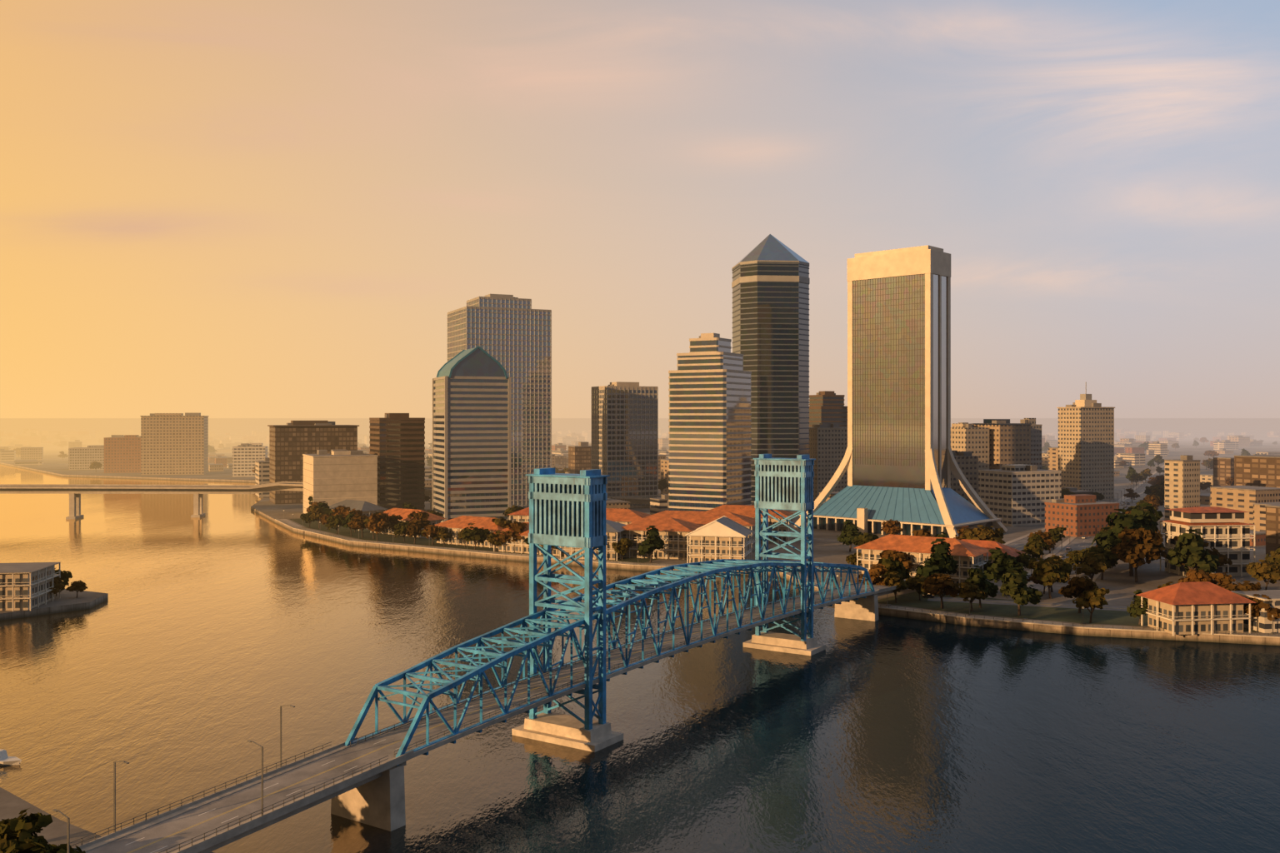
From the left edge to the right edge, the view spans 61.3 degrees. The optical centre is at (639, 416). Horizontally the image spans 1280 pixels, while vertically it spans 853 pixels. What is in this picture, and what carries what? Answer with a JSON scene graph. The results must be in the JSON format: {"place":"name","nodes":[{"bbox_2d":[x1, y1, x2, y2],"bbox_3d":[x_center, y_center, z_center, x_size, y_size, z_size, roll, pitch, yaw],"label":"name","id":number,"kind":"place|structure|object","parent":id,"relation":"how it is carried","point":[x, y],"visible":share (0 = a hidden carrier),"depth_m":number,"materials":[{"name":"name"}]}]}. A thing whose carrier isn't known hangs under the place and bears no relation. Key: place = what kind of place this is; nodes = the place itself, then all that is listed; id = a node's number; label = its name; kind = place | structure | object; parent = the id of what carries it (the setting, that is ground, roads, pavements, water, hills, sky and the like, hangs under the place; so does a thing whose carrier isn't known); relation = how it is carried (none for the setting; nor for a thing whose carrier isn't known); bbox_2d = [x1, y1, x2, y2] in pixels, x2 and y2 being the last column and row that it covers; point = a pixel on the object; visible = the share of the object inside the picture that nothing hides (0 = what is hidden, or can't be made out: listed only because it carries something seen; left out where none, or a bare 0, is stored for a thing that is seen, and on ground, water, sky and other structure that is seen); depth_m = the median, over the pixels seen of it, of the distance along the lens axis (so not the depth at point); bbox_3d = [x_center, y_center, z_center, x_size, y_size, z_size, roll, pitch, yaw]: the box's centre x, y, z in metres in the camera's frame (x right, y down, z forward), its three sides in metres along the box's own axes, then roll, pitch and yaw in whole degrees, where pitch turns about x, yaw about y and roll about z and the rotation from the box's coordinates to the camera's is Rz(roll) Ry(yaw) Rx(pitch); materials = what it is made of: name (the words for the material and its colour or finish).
{"place":"outdoors","nodes":[
{"label":"outdoors","id":0,"kind":"place"},
{"bbox_2d":[0,589,108,848],"bbox_3d":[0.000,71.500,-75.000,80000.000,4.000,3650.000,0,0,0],"label":"bank ground","id":1,"kind":"structure","parent":0,"point":[12,807],"depth_m":196.30,"materials":[{"name":"concrete"}]},
{"bbox_2d":[0,808,53,852],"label":"tree","id":2,"kind":"object","parent":1,"relation":"on","point":[18,831],"visible":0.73,"depth_m":154.87,"materials":[{"name":"green plant"}]},
{"bbox_2d":[0,562,60,611],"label":"waterfront building","id":3,"kind":"structure","parent":1,"relation":"on","point":[25,586],"depth_m":388.42,"materials":[{"name":"paint"}]},
{"bbox_2d":[3,839,85,852],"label":"tree","id":4,"kind":"object","parent":1,"relation":"on","point":[31,847],"visible":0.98,"depth_m":149.12,"materials":[{"name":"green plant"}]},
{"bbox_2d":[0,464,1279,852],"bbox_3d":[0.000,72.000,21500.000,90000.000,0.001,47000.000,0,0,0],"label":"river","id":5,"kind":"structure","parent":0,"point":[190,656],"depth_m":260.81,"materials":[{"name":"liquid"}]},
{"bbox_2d":[209,595,878,852],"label":"bridge piers","id":6,"kind":"structure","parent":5,"relation":"in","point":[378,802],"depth_m":236.55,"materials":[{"name":"beige concrete"}]},
{"bbox_2d":[74,575,914,852],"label":"bridge deck","id":7,"kind":"structure","parent":6,"relation":"on","point":[172,827],"depth_m":185.94,"materials":[{"name":"concrete"}]},
{"bbox_2d":[52,585,870,852],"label":"street bridge railings and lamp posts","id":8,"kind":"object","parent":7,"relation":"on","point":[69,842],"visible":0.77,"depth_m":180.84,"materials":[{"name":"grey metal"}]},
{"bbox_2d":[344,454,874,766],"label":"street bridge steel truss and towers","id":9,"kind":"object","parent":6,"relation":"on","point":[567,510],"visible":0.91,"depth_m":243.49,"materials":[{"name":"blue metal"}]},
{"bbox_2d":[0,418,1279,645],"bbox_3d":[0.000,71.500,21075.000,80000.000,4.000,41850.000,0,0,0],"label":"bank ground","id":10,"kind":"structure","parent":0,"point":[1120,583],"depth_m":895.55,"materials":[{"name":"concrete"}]},
{"bbox_2d":[68,445,104,469],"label":"building","id":11,"kind":"structure","parent":10,"relation":"on","point":[81,458],"depth_m":1404.52,"materials":[{"name":"grey concrete"}]},
{"bbox_2d":[103,435,140,473],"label":"office building","id":12,"kind":"structure","parent":10,"relation":"on","point":[122,453],"depth_m":1333.01,"materials":[{"name":"beige concrete"}]},
{"bbox_2d":[140,412,209,474],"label":"office building","id":13,"kind":"structure","parent":10,"relation":"on","point":[174,443],"depth_m":1286.95,"materials":[{"name":"beige concrete"}]},
{"bbox_2d":[232,443,267,476],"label":"building","id":14,"kind":"structure","parent":10,"relation":"on","point":[246,457],"depth_m":1249.01,"materials":[{"name":"white concrete"}]},
{"bbox_2d":[267,420,359,504],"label":"office building","id":15,"kind":"structure","parent":10,"relation":"on","point":[292,443],"depth_m":862.03,"materials":[{"name":"brown concrete"}]},
{"bbox_2d":[0,481,661,519],"bbox_3d":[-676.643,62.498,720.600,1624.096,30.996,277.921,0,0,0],"label":"distant bridge","id":16,"kind":"structure","parent":10,"relation":"on","point":[74,492],"depth_m":769.28,"materials":[{"name":"concrete"}]},
{"bbox_2d":[302,450,377,513],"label":"building","id":17,"kind":"structure","parent":10,"relation":"on","point":[333,477],"depth_m":743.92,"materials":[{"name":"beige concrete"}]},
{"bbox_2d":[328,500,387,517],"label":"roof","id":18,"kind":"structure","parent":10,"relation":"on","point":[367,508],"depth_m":697.65,"materials":[{"name":"paint"}]},
{"bbox_2d":[365,512,390,541],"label":"tree","id":19,"kind":"object","parent":10,"relation":"on","point":[374,526],"visible":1,"depth_m":600.43,"materials":[{"name":"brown plant"}]},
{"bbox_2d":[369,413,424,511],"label":"bronze tower","id":20,"kind":"structure","parent":10,"relation":"on","point":[397,443],"depth_m":773.82,"materials":[{"name":"brown glass"}]},
{"bbox_2d":[370,508,446,537],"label":"low-rise building","id":21,"kind":"structure","parent":10,"relation":"on","point":[433,519],"depth_m":634.38,"materials":[{"name":"tile"}]},
{"bbox_2d":[432,375,510,522],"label":"office tower","id":22,"kind":"structure","parent":10,"relation":"on","point":[471,446],"depth_m":704.23,"materials":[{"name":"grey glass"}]},
{"bbox_2d":[436,345,507,379],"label":"domed roof","id":23,"kind":"structure","parent":22,"relation":"on","point":[477,361],"depth_m":704.13,"materials":[{"name":"teal metal"}]},
{"bbox_2d":[447,294,551,508],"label":"skyscraper","id":24,"kind":"structure","parent":10,"relation":"on","point":[511,334],"depth_m":791.29,"materials":[{"name":"concrete"}]},
{"bbox_2d":[0,428,1239,533],"bbox_3d":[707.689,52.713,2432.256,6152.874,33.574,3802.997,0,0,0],"label":"distant buildings","id":25,"kind":"structure","parent":10,"relation":"on","point":[657,505],"depth_m":1642.98,"materials":[{"name":"beige concrete"}]},
{"bbox_2d":[591,381,658,508],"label":"office tower","id":26,"kind":"structure","parent":10,"relation":"on","point":[625,436],"depth_m":822.12,"materials":[{"name":"blue glass"}]},
{"bbox_2d":[605,508,650,524],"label":"roof","id":27,"kind":"structure","parent":10,"relation":"on","point":[626,517],"depth_m":579.64,"materials":[{"name":"paint"}]},
{"bbox_2d":[1,430,1276,520],"bbox_3d":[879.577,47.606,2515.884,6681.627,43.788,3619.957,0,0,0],"label":"distant buildings","id":28,"kind":"structure","parent":10,"relation":"on","point":[1184,477],"depth_m":715.40,"materials":[{"name":"beige concrete"}]},
{"bbox_2d":[0,428,1279,554],"bbox_3d":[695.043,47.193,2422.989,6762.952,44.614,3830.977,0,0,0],"label":"distant buildings","id":29,"kind":"structure","parent":10,"relation":"on","point":[1256,470],"depth_m":845.00,"materials":[{"name":"brown concrete"}]},
{"bbox_2d":[0,430,1279,529],"bbox_3d":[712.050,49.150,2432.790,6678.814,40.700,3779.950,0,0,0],"label":"distant buildings","id":30,"kind":"structure","parent":10,"relation":"on","point":[1243,498],"depth_m":686.44,"materials":[{"name":"beige brick"}]},
{"bbox_2d":[0,428,1279,546],"bbox_3d":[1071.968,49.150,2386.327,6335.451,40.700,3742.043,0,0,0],"label":"distant buildings","id":31,"kind":"structure","parent":10,"relation":"on","point":[215,458],"depth_m":2393.34,"materials":[{"name":"beige concrete"}]},
{"bbox_2d":[10,430,1279,532],"bbox_3d":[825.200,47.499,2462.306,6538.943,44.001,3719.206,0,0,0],"label":"distant buildings","id":32,"kind":"structure","parent":10,"relation":"on","point":[1259,516],"depth_m":1364.63,"materials":[{"name":"beige concrete"}]},
{"bbox_2d":[637,525,664,562],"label":"tree","id":33,"kind":"object","parent":10,"relation":"on","point":[652,542],"visible":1,"depth_m":510.75,"materials":[{"name":"green plant"}]},
{"bbox_2d":[23,430,1279,475],"bbox_3d":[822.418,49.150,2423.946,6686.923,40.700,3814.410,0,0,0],"label":"distant buildings","id":34,"kind":"structure","parent":10,"relation":"on","point":[1147,436],"depth_m":2748.84,"materials":[{"name":"grey concrete"}]},
{"bbox_2d":[620,516,702,559],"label":"landing","id":35,"kind":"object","parent":10,"relation":"on","point":[672,532],"visible":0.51,"depth_m":528.79,"materials":[{"name":"paint"}]},
{"bbox_2d":[630,510,761,551],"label":"landing wing","id":36,"kind":"structure","parent":10,"relation":"on","point":[702,518],"depth_m":564.74,"materials":[{"name":"tile"}]},
{"bbox_2d":[668,333,751,511],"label":"stepped tower","id":37,"kind":"structure","parent":10,"relation":"on","point":[709,426],"depth_m":674.50,"materials":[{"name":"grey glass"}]},
{"bbox_2d":[685,515,753,563],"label":"pavilion building","id":38,"kind":"structure","parent":10,"relation":"on","point":[723,537],"depth_m":504.19,"materials":[{"name":"paint"}]},
{"bbox_2d":[706,505,794,543],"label":"landing hall","id":39,"kind":"structure","parent":10,"relation":"on","point":[746,511],"depth_m":599.72,"materials":[{"name":"tile"}]},
{"bbox_2d":[731,261,809,505],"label":"skyscraper","id":40,"kind":"structure","parent":10,"relation":"on","point":[771,332],"depth_m":823.78,"materials":[{"name":"grey glass"}]},
{"bbox_2d":[731,234,809,288],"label":"skyscraper roof","id":41,"kind":"structure","parent":40,"relation":"on","point":[769,247],"depth_m":829.26,"materials":[{"name":"grey metal"}]},
{"bbox_2d":[283,475,1276,633],"bbox_3d":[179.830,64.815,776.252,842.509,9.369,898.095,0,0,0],"label":"street furniture lamps and benches","id":42,"kind":"object","parent":10,"relation":"on","point":[1082,607],"visible":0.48,"depth_m":508.84,"materials":[{"name":"grey metal"}]},
{"bbox_2d":[809,390,847,427],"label":"office building","id":43,"kind":"structure","parent":10,"relation":"on","point":[827,407],"depth_m":948.73,"materials":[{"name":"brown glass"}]},
{"bbox_2d":[809,423,847,501],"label":"beige office","id":44,"kind":"structure","parent":10,"relation":"on","point":[827,445],"depth_m":870.95,"materials":[{"name":"concrete"}]},
{"bbox_2d":[836,520,863,552],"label":"tree","id":45,"kind":"object","parent":10,"relation":"on","point":[849,532],"visible":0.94,"depth_m":552.98,"materials":[{"name":"green plant"}]},
{"bbox_2d":[855,564,887,585],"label":"tree","id":46,"kind":"object","parent":10,"relation":"on","point":[875,572],"visible":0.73,"depth_m":405.47,"materials":[{"name":"brown plant"}]},
{"bbox_2d":[878,556,912,595],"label":"tree","id":47,"kind":"object","parent":10,"relation":"on","point":[890,564],"visible":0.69,"depth_m":416.64,"materials":[{"name":"green plant"}]},
{"bbox_2d":[877,550,914,569],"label":"tree","id":48,"kind":"object","parent":10,"relation":"on","point":[900,557],"visible":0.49,"depth_m":441.38,"materials":[{"name":"brown plant"}]},
{"bbox_2d":[794,245,1007,538],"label":"skyscraper","id":49,"kind":"structure","parent":10,"relation":"on","point":[898,462],"depth_m":646.46,"materials":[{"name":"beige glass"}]},
{"bbox_2d":[854,534,989,588],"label":"low-rise building","id":50,"kind":"structure","parent":10,"relation":"on","point":[917,550],"depth_m":444.65,"materials":[{"name":"paint"}]},
{"bbox_2d":[950,450,978,508],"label":"office building","id":51,"kind":"structure","parent":10,"relation":"on","point":[967,462],"depth_m":736.37,"materials":[{"name":"concrete"}]},
{"bbox_2d":[950,422,989,469],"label":"beige office","id":52,"kind":"structure","parent":10,"relation":"on","point":[966,437],"depth_m":779.63,"materials":[{"name":"concrete"}]},
{"bbox_2d":[960,525,1005,544],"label":"tree","id":53,"kind":"object","parent":10,"relation":"on","point":[985,533],"visible":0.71,"depth_m":524.95,"materials":[{"name":"green plant"}]},
{"bbox_2d":[960,539,1025,563],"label":"landing house","id":54,"kind":"structure","parent":10,"relation":"on","point":[988,545],"depth_m":471.97,"materials":[{"name":"tile"}]},
{"bbox_2d":[973,419,1031,469],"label":"tan office","id":55,"kind":"structure","parent":10,"relation":"on","point":[1009,443],"depth_m":787.29,"materials":[{"name":"concrete"}]},
{"bbox_2d":[983,547,1028,594],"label":"tree","id":56,"kind":"object","parent":10,"relation":"on","point":[1002,564],"visible":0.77,"depth_m":421.20,"materials":[{"name":"green plant"}]},
{"bbox_2d":[978,464,1061,526],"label":"office building","id":57,"kind":"structure","parent":10,"relation":"on","point":[1016,495],"depth_m":691.72,"materials":[{"name":"white concrete"}]},
{"bbox_2d":[1020,418,1042,469],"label":"building","id":58,"kind":"structure","parent":10,"relation":"on","point":[1036,444],"depth_m":824.22,"materials":[{"name":"grey concrete"}]},
{"bbox_2d":[1032,560,1070,599],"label":"tree","id":59,"kind":"object","parent":10,"relation":"on","point":[1047,573],"visible":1,"depth_m":409.08,"materials":[{"name":"green plant"}]},
{"bbox_2d":[1044,494,1119,537],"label":"brick office","id":60,"kind":"structure","parent":10,"relation":"on","point":[1087,513],"depth_m":630.19,"materials":[{"name":"red brick"}]},
{"bbox_2d":[1071,552,1106,580],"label":"tree","id":61,"kind":"object","parent":10,"relation":"on","point":[1092,565],"visible":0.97,"depth_m":435.50,"materials":[{"name":"green plant"}]},
{"bbox_2d":[1080,545,1118,579],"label":"tree","id":62,"kind":"object","parent":10,"relation":"on","point":[1111,559],"visible":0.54,"depth_m":457.87,"materials":[{"name":"green plant"}]},
{"bbox_2d":[1026,459,1176,593],"bbox_3d":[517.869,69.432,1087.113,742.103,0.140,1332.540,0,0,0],"label":"boulevard","id":63,"kind":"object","parent":10,"relation":"on","point":[1079,543],"visible":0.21,"depth_m":575.03,"materials":[{"name":"grey asphalt"}]},
{"bbox_2d":[1026,555,1073,592],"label":"tree","id":64,"kind":"object","parent":63,"relation":"on","point":[1066,567],"visible":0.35,"depth_m":426.15,"materials":[{"name":"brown plant"}]},
{"bbox_2d":[1091,502,1163,569],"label":"tree","id":65,"kind":"object","parent":10,"relation":"on","point":[1148,520],"visible":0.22,"depth_m":484.85,"materials":[{"name":"green plant"}]},
{"bbox_2d":[1105,509,1163,576],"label":"tree","id":66,"kind":"object","parent":10,"relation":"on","point":[1120,522],"visible":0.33,"depth_m":467.96,"materials":[{"name":"green plant"}]},
{"bbox_2d":[1110,525,1166,582],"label":"tree","id":67,"kind":"object","parent":10,"relation":"on","point":[1137,555],"visible":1,"depth_m":450.58,"materials":[{"name":"green plant"}]},
{"bbox_2d":[1166,529,1219,572],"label":"tree","id":68,"kind":"object","parent":10,"relation":"on","point":[1189,552],"visible":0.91,"depth_m":435.07,"materials":[{"name":"green plant"}]},
{"bbox_2d":[1177,569,1217,584],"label":"tree","id":69,"kind":"object","parent":10,"relation":"on","point":[1194,576],"visible":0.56,"depth_m":396.71,"materials":[{"name":"brown plant"}]},
{"bbox_2d":[1165,535,1232,567],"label":"tree","id":70,"kind":"object","parent":10,"relation":"on","point":[1222,560],"visible":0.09,"depth_m":452.37,"materials":[{"name":"green plant"}]},
{"bbox_2d":[1160,520,1254,576],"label":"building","id":71,"kind":"structure","parent":10,"relation":"on","point":[1231,540],"depth_m":469.73,"materials":[{"name":"concrete"}]},
{"bbox_2d":[1165,506,1247,522],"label":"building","id":72,"kind":"structure","parent":71,"relation":"on","point":[1206,514],"depth_m":471.29,"materials":[{"name":"concrete"}]},
{"bbox_2d":[1208,572,1241,591],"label":"tree","id":73,"kind":"object","parent":10,"relation":"on","point":[1223,580],"visible":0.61,"depth_m":392.21,"materials":[{"name":"brown plant"}]},
{"bbox_2d":[1245,560,1279,590],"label":"tree","id":74,"kind":"object","parent":10,"relation":"on","point":[1264,570],"visible":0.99,"depth_m":424.71,"materials":[{"name":"green plant"}]},
{"bbox_2d":[0,0,1279,418],"label":"sky","id":75,"kind":"structure","parent":0,"point":[212,208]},
{"bbox_2d":[289,518,1259,632],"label":"riverbank ground","id":76,"kind":"structure","parent":0,"point":[1073,615],"depth_m":393.85,"materials":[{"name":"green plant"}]},
{"bbox_2d":[405,510,430,539],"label":"tree","id":77,"kind":"object","parent":76,"relation":"on","point":[423,522],"visible":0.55,"depth_m":607.89,"materials":[{"name":"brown plant"}]},
{"bbox_2d":[435,515,509,548],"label":"waterfront building","id":78,"kind":"structure","parent":76,"relation":"on","point":[455,527],"depth_m":584.70,"materials":[{"name":"tile"}]},
{"bbox_2d":[461,526,489,549],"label":"tree","id":79,"kind":"object","parent":76,"relation":"on","point":[475,534],"visible":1,"depth_m":561.07,"materials":[{"name":"green plant"}]},
{"bbox_2d":[495,520,526,542],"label":"tree","id":80,"kind":"object","parent":76,"relation":"on","point":[517,526],"visible":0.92,"depth_m":549.90,"materials":[{"name":"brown plant"}]},
{"bbox_2d":[491,522,564,556],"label":"landing","id":81,"kind":"structure","parent":76,"relation":"on","point":[518,546],"depth_m":550.36,"materials":[{"name":"beige paint"}]},
{"bbox_2d":[560,520,626,560],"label":"waterfront building","id":82,"kind":"structure","parent":76,"relation":"on","point":[614,530],"depth_m":524.37,"materials":[{"name":"paint"}]},
{"bbox_2d":[275,518,1278,635],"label":"riverwalk railing","id":83,"kind":"object","parent":76,"relation":"on","point":[1102,627],"visible":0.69,"depth_m":380.41,"materials":[{"name":"grey metal"}]},
{"bbox_2d":[882,571,909,603],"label":"tree","id":84,"kind":"object","parent":76,"relation":"on","point":[895,578],"visible":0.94,"depth_m":399.85,"materials":[{"name":"green plant"}]},
{"bbox_2d":[905,573,928,599],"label":"tree","id":85,"kind":"object","parent":76,"relation":"on","point":[916,582],"visible":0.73,"depth_m":405.95,"materials":[{"name":"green plant"}]},
{"bbox_2d":[915,538,958,577],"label":"tree","id":86,"kind":"object","parent":76,"relation":"on","point":[941,560],"visible":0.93,"depth_m":421.48,"materials":[{"name":"green plant"}]},
{"bbox_2d":[921,572,961,608],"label":"tree","id":87,"kind":"object","parent":76,"relation":"on","point":[937,583],"visible":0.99,"depth_m":388.64,"materials":[{"name":"brown plant"}]},
{"bbox_2d":[957,581,987,611],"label":"tree","id":88,"kind":"object","parent":76,"relation":"on","point":[967,591],"visible":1,"depth_m":383.23,"materials":[{"name":"green plant"}]},
{"bbox_2d":[964,565,998,607],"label":"tree","id":89,"kind":"object","parent":76,"relation":"on","point":[977,577],"visible":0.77,"depth_m":390.47,"materials":[{"name":"green plant"}]},
{"bbox_2d":[1000,570,1043,615],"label":"tree","id":90,"kind":"object","parent":76,"relation":"on","point":[1017,590],"visible":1,"depth_m":375.08,"materials":[{"name":"green plant"}]},
{"bbox_2d":[927,596,1126,611],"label":"waterfront drive","id":91,"kind":"structure","parent":76,"relation":"on","point":[1039,604],"depth_m":400.79,"materials":[{"name":"concrete"}]},
{"bbox_2d":[1058,575,1098,613],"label":"tree","id":92,"kind":"object","parent":76,"relation":"on","point":[1077,587],"visible":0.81,"depth_m":379.48,"materials":[{"name":"brown plant"}]},
{"bbox_2d":[1071,586,1109,623],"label":"tree","id":93,"kind":"object","parent":76,"relation":"on","point":[1092,598],"visible":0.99,"depth_m":361.89,"materials":[{"name":"green plant"}]},
{"bbox_2d":[1126,590,1148,624],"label":"tree","id":94,"kind":"object","parent":76,"relation":"on","point":[1134,609],"visible":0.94,"depth_m":358.85,"materials":[{"name":"green plant"}]},
{"bbox_2d":[1136,581,1256,635],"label":"red roof house","id":95,"kind":"structure","parent":76,"relation":"on","point":[1189,608],"depth_m":345.66,"materials":[{"name":"paint"}]},
{"bbox_2d":[1232,590,1279,633],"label":"building","id":96,"kind":"structure","parent":76,"relation":"on","point":[1261,622],"depth_m":348.25,"materials":[{"name":"concrete"}]},
{"bbox_2d":[1243,594,1279,620],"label":"tree","id":97,"kind":"object","parent":76,"relation":"on","point":[1257,606],"visible":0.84,"depth_m":346.82,"materials":[{"name":"brown plant"}]},
{"bbox_2d":[275,519,1279,638],"bbox_3d":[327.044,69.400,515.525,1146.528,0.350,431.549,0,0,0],"label":"seawall","id":98,"kind":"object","parent":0,"point":[290,524],"depth_m":385.43,"materials":[{"name":"concrete"}]},
{"bbox_2d":[1003,491,1146,550],"bbox_3d":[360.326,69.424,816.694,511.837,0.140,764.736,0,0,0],"label":"street","id":99,"kind":"structure","parent":0,"point":[1019,543],"depth_m":621.64,"materials":[{"name":"grey asphalt"}]},
{"bbox_2d":[1056,402,1114,500],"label":"high-rise building","id":100,"kind":"structure","parent":0,"point":[1086,448],"depth_m":895.05,"materials":[{"name":"concrete"}]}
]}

